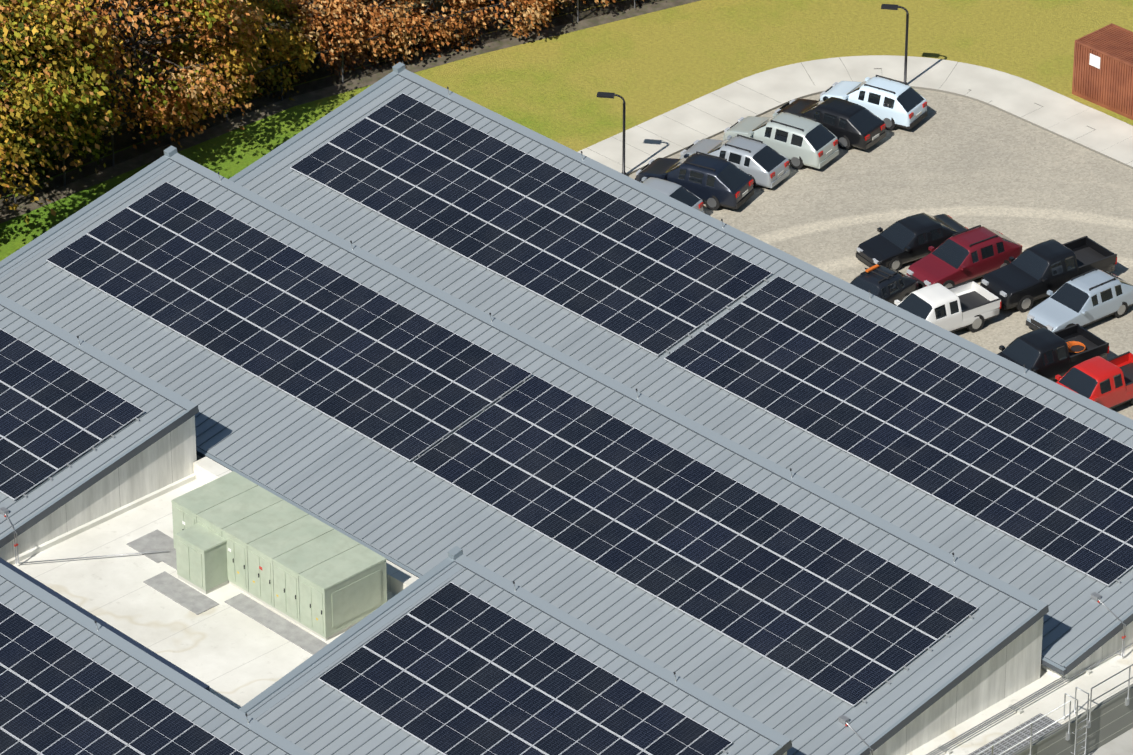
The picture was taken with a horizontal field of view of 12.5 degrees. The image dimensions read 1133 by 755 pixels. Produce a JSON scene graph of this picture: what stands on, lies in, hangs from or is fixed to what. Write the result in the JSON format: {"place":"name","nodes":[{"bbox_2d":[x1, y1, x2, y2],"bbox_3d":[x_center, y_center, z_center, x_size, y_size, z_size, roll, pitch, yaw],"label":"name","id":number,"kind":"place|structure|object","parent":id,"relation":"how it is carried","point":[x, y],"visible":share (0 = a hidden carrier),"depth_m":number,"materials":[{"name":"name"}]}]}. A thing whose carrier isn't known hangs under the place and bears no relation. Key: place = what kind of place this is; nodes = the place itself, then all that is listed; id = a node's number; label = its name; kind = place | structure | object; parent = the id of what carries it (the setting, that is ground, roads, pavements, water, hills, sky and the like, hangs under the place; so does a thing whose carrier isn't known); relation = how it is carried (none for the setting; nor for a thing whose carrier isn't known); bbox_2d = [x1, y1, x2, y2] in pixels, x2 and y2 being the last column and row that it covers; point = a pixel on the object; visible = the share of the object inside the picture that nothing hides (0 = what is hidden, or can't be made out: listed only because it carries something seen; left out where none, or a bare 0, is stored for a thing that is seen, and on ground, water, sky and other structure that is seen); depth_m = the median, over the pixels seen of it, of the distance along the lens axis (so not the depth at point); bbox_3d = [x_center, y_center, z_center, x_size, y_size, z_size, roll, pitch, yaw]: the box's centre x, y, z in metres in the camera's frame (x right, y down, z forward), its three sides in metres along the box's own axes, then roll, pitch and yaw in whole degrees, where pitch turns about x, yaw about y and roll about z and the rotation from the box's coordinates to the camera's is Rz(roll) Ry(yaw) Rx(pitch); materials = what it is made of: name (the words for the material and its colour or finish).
{"place":"outdoors","nodes":[
{"label":"outdoors","id":0,"kind":"place"},
{"bbox_2d":[0,603,243,754],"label":"solar array","id":1,"kind":"object","parent":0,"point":[91,691],"visible":1,"depth_m":167.84,"materials":[{"name":"black"}]},
{"bbox_2d":[0,576,288,754],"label":"roof","id":2,"kind":"structure","parent":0,"point":[195,712],"depth_m":169.14,"materials":[{"name":"silver metal"}]},
{"bbox_2d":[0,457,418,708],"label":"flat roof","id":3,"kind":"structure","parent":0,"point":[230,655],"depth_m":177.81,"materials":[{"name":"white concrete"}]},
{"bbox_2d":[126,530,327,654],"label":"roof walkway pads","id":4,"kind":"object","parent":3,"relation":"on","point":[183,594],"visible":0.79,"depth_m":178.08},
{"bbox_2d":[171,471,386,640],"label":"air handling unit","id":5,"kind":"object","parent":3,"relation":"on","point":[312,574],"visible":0.98,"depth_m":177.61,"materials":[{"name":"paint"}]},
{"bbox_2d":[0,0,699,223],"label":"planting bed","id":6,"kind":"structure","parent":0,"point":[130,164],"depth_m":225.78,"materials":[{"name":"brown soil"}]},
{"bbox_2d":[0,164,1035,754],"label":"roof","id":7,"kind":"structure","parent":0,"point":[874,724],"depth_m":181.24,"materials":[{"name":"silver metal"}]},
{"bbox_2d":[0,0,1132,260],"bbox_3d":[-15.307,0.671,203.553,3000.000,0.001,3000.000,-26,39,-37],"label":"lawn","id":8,"kind":"structure","parent":0,"point":[650,66],"depth_m":229.15,"materials":[{"name":"green plant"}]},
{"bbox_2d":[0,0,135,223],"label":"sycamore tree","id":9,"kind":"object","parent":8,"relation":"on","point":[14,14],"visible":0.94,"depth_m":210.75,"materials":[{"name":"yellow plant"}]},
{"bbox_2d":[0,415,196,560],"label":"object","id":10,"kind":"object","parent":8,"relation":"on","point":[168,459],"depth_m":182.75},
{"bbox_2d":[0,305,185,536],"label":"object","id":11,"kind":"object","parent":10,"relation":"attached to","point":[99,450],"visible":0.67,"depth_m":183.57,"materials":[{"name":"metal"}]},
{"bbox_2d":[0,329,144,499],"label":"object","id":12,"kind":"object","parent":11,"relation":"on","point":[84,408],"visible":1,"depth_m":184.13,"materials":[{"name":"black"}]},
{"bbox_2d":[0,294,198,547],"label":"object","id":13,"kind":"object","parent":10,"relation":"on","point":[166,393],"visible":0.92,"depth_m":183.72,"materials":[{"name":"silver metal"}]},
{"bbox_2d":[0,0,619,196],"bbox_3d":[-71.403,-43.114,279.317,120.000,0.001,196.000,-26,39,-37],"label":"hedge","id":14,"kind":"object","parent":8,"relation":"on","point":[439,5],"depth_m":227.95,"materials":[{"name":"plant"}]},
{"bbox_2d":[0,1,122,186],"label":"tree","id":15,"kind":"object","parent":14,"relation":"on","point":[89,139],"visible":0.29,"depth_m":216.34,"materials":[{"name":"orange plant"}]},
{"bbox_2d":[3,0,284,148],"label":"oak tree","id":16,"kind":"object","parent":14,"relation":"on","point":[210,12],"visible":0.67,"depth_m":218.60,"materials":[{"name":"orange plant"}]},
{"bbox_2d":[152,1,266,116],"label":"tree","id":17,"kind":"object","parent":14,"relation":"on","point":[185,47],"visible":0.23,"depth_m":222.48,"materials":[{"name":"orange plant"}]},
{"bbox_2d":[199,0,321,100],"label":"tree","id":18,"kind":"object","parent":14,"relation":"on","point":[291,43],"visible":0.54,"depth_m":224.80,"materials":[{"name":"orange plant"}]},
{"bbox_2d":[261,0,382,82],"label":"tree","id":19,"kind":"object","parent":14,"relation":"on","point":[316,28],"visible":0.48,"depth_m":225.77,"materials":[{"name":"orange plant"}]},
{"bbox_2d":[322,0,437,70],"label":"tree","id":20,"kind":"object","parent":14,"relation":"on","point":[383,26],"visible":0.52,"depth_m":227.12,"materials":[{"name":"orange plant"}]},
{"bbox_2d":[378,0,499,59],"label":"tree","id":21,"kind":"object","parent":14,"relation":"on","point":[429,13],"visible":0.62,"depth_m":228.93,"materials":[{"name":"orange plant"}]},
{"bbox_2d":[437,0,563,37],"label":"tree","id":22,"kind":"object","parent":14,"relation":"on","point":[533,14],"visible":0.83,"depth_m":229.77,"materials":[{"name":"orange plant"}]},
{"bbox_2d":[504,0,576,15],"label":"tree","id":23,"kind":"object","parent":14,"relation":"on","point":[554,12],"depth_m":232.66,"materials":[{"name":"brown plant"}]},
{"bbox_2d":[566,0,615,6],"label":"tree","id":24,"kind":"object","parent":14,"relation":"on","point":[602,1],"visible":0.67,"depth_m":231.85,"materials":[{"name":"brown plant"}]},
{"bbox_2d":[0,0,662,211],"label":"chain link fence","id":25,"kind":"object","parent":8,"relation":"on","point":[113,162],"visible":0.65,"depth_m":225.84,"materials":[{"name":"black metal"}]},
{"bbox_2d":[578,55,1132,175],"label":"sidewalk","id":26,"kind":"structure","parent":8,"relation":"on","point":[688,124],"depth_m":225.04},
{"bbox_2d":[597,92,625,174],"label":"light pole","id":27,"kind":"object","parent":26,"relation":"on","point":[605,95],"visible":0.92,"depth_m":217.71,"materials":[{"name":"black metal"}]},
{"bbox_2d":[881,4,908,84],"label":"light pole","id":28,"kind":"object","parent":26,"relation":"on","point":[890,6],"visible":0.81,"depth_m":225.04,"materials":[{"name":"black metal"}]},
{"bbox_2d":[628,89,1132,419],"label":"parking lot","id":29,"kind":"structure","parent":8,"relation":"on","point":[967,163],"depth_m":217.85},
{"bbox_2d":[640,177,703,212],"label":"car","id":30,"kind":"object","parent":29,"relation":"on","point":[680,193],"visible":0.19,"depth_m":215.43,"materials":[{"name":"grey paint"}]},
{"bbox_2d":[635,151,753,209],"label":"car","id":31,"kind":"object","parent":29,"relation":"on","point":[712,182],"visible":0.94,"depth_m":216.74,"materials":[{"name":"black paint"}]},
{"bbox_2d":[680,134,789,187],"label":"car","id":32,"kind":"object","parent":29,"relation":"on","point":[761,163],"visible":0.73,"depth_m":218.47,"materials":[{"name":"grey paint"}]},
{"bbox_2d":[723,110,838,168],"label":"car","id":33,"kind":"object","parent":29,"relation":"on","point":[798,141],"visible":0.88,"depth_m":219.91,"materials":[{"name":"grey paint"}]},
{"bbox_2d":[775,96,885,149],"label":"car","id":34,"kind":"object","parent":29,"relation":"on","point":[848,124],"visible":0.81,"depth_m":221.46,"materials":[{"name":"black paint"}]},
{"bbox_2d":[819,75,927,129],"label":"car","id":35,"kind":"object","parent":29,"relation":"on","point":[892,103],"visible":0.9,"depth_m":223.00,"materials":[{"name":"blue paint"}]},
{"bbox_2d":[850,264,917,305],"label":"pickup truck","id":36,"kind":"object","parent":29,"relation":"on","point":[889,284],"visible":0.46,"depth_m":208.77,"materials":[{"name":"grey paint"}]},
{"bbox_2d":[856,213,967,270],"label":"black sedan car","id":37,"kind":"object","parent":29,"relation":"on","point":[896,245],"visible":0.75,"depth_m":212.54,"materials":[{"name":"black paint"}]},
{"bbox_2d":[906,225,1021,288],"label":"car","id":38,"kind":"object","parent":29,"relation":"on","point":[972,253],"visible":0.85,"depth_m":210.86,"materials":[{"name":"red paint"}]},
{"bbox_2d":[997,324,1108,380],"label":"black pickup","id":39,"kind":"object","parent":29,"relation":"on","point":[1046,353],"visible":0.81,"depth_m":203.74,"materials":[{"name":"black paint"}]},
{"bbox_2d":[1026,268,1132,331],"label":"car","id":40,"kind":"object","parent":29,"relation":"on","point":[1089,297],"visible":0.92,"depth_m":207.80,"materials":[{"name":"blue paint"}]},
{"bbox_2d":[1055,351,1132,408],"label":"red pickup","id":41,"kind":"object","parent":29,"relation":"on","point":[1104,382],"visible":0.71,"depth_m":201.67,"materials":[{"name":"red paint"}]},
{"bbox_2d":[906,645,1132,754],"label":"flat roof","id":42,"kind":"structure","parent":8,"relation":"on","point":[1111,717],"depth_m":172.52,"materials":[{"name":"beige concrete"}]},
{"bbox_2d":[0,507,1132,754],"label":"walkway cable tray","id":43,"kind":"object","parent":42,"relation":"on","point":[4,511],"visible":0.96,"depth_m":172.79,"materials":[{"name":"grey metal"}]},
{"bbox_2d":[968,713,1061,754],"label":"walkway grating","id":44,"kind":"object","parent":42,"relation":"on","point":[1019,736],"visible":0.8,"depth_m":170.74,"materials":[{"name":"grey metal"}]},
{"bbox_2d":[1041,621,1132,681],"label":"building walls","id":45,"kind":"structure","parent":8,"relation":"on","point":[1112,645],"depth_m":174.54,"materials":[{"name":"beige concrete"}]},
{"bbox_2d":[229,62,1132,675],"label":"roof trim","id":46,"kind":"structure","parent":45,"relation":"on","point":[333,118],"depth_m":192.93,"materials":[{"name":"grey metal"}]},
{"bbox_2d":[290,93,771,355],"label":"solar array","id":47,"kind":"object","parent":46,"relation":"on","point":[557,236],"visible":1,"depth_m":196.96,"materials":[{"name":"black"}]},
{"bbox_2d":[664,276,1132,585],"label":"solar array","id":48,"kind":"object","parent":46,"relation":"on","point":[1058,486],"visible":1,"depth_m":184.20,"materials":[{"name":"black"}]},
{"bbox_2d":[1072,23,1132,119],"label":"shipping container","id":49,"kind":"object","parent":8,"relation":"on","point":[1103,68],"visible":1,"depth_m":224.49,"materials":[{"name":"metal"}]},
{"bbox_2d":[1088,728,1132,754],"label":"low block roof","id":50,"kind":"structure","parent":8,"relation":"on","point":[1122,744],"depth_m":173.17,"materials":[{"name":"white concrete"}]},
{"bbox_2d":[976,664,1132,754],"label":"guard railing","id":51,"kind":"object","parent":50,"relation":"on","point":[1088,722],"visible":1,"depth_m":171.42,"materials":[{"name":"grey"}]},
{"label":"building walls","id":52,"kind":"object","parent":8,"relation":"on","visible":0},
{"bbox_2d":[239,546,791,754],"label":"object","id":53,"kind":"object","parent":52,"relation":"on","point":[337,648],"visible":0.71,"depth_m":171.26,"materials":[{"name":"silver metal"}]},
{"bbox_2d":[255,568,777,754],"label":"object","id":54,"kind":"object","parent":52,"relation":"on","point":[745,739],"visible":0.2,"depth_m":169.26,"materials":[{"name":"metal"}]},
{"bbox_2d":[318,582,731,754],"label":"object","id":55,"kind":"object","parent":54,"relation":"on","point":[484,688],"visible":1,"depth_m":169.11,"materials":[{"name":"black"}]},
{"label":"building walls","id":56,"kind":"object","parent":8,"relation":"on","visible":0},
{"bbox_2d":[0,563,311,754],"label":"roof trim","id":57,"kind":"structure","parent":56,"relation":"on","point":[238,716],"depth_m":169.28,"materials":[{"name":"grey metal"}]},
{"bbox_2d":[196,454,1042,754],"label":"building walls","id":58,"kind":"structure","parent":0,"point":[1014,666],"depth_m":171.58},
{"bbox_2d":[0,145,1048,754],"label":"roof trim","id":59,"kind":"structure","parent":58,"relation":"on","point":[96,207],"depth_m":183.38,"materials":[{"name":"grey metal"}]},
{"bbox_2d":[46,182,531,460],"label":"solar array","id":60,"kind":"object","parent":59,"relation":"on","point":[284,329],"visible":1,"depth_m":190.59,"materials":[{"name":"black"}]},
{"bbox_2d":[413,375,977,705],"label":"solar array","id":61,"kind":"object","parent":59,"relation":"on","point":[830,612],"visible":1,"depth_m":177.38,"materials":[{"name":"black"}]},
{"bbox_2d":[243,79,1132,666],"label":"roof","id":62,"kind":"structure","parent":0,"point":[1067,651],"depth_m":188.32,"materials":[{"name":"silver metal"}]},
{"bbox_2d":[894,236,1116,331],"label":"pickup car","id":63,"kind":"object","parent":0,"point":[1024,280],"depth_m":209.09,"materials":[{"name":"metal"}]}
]}

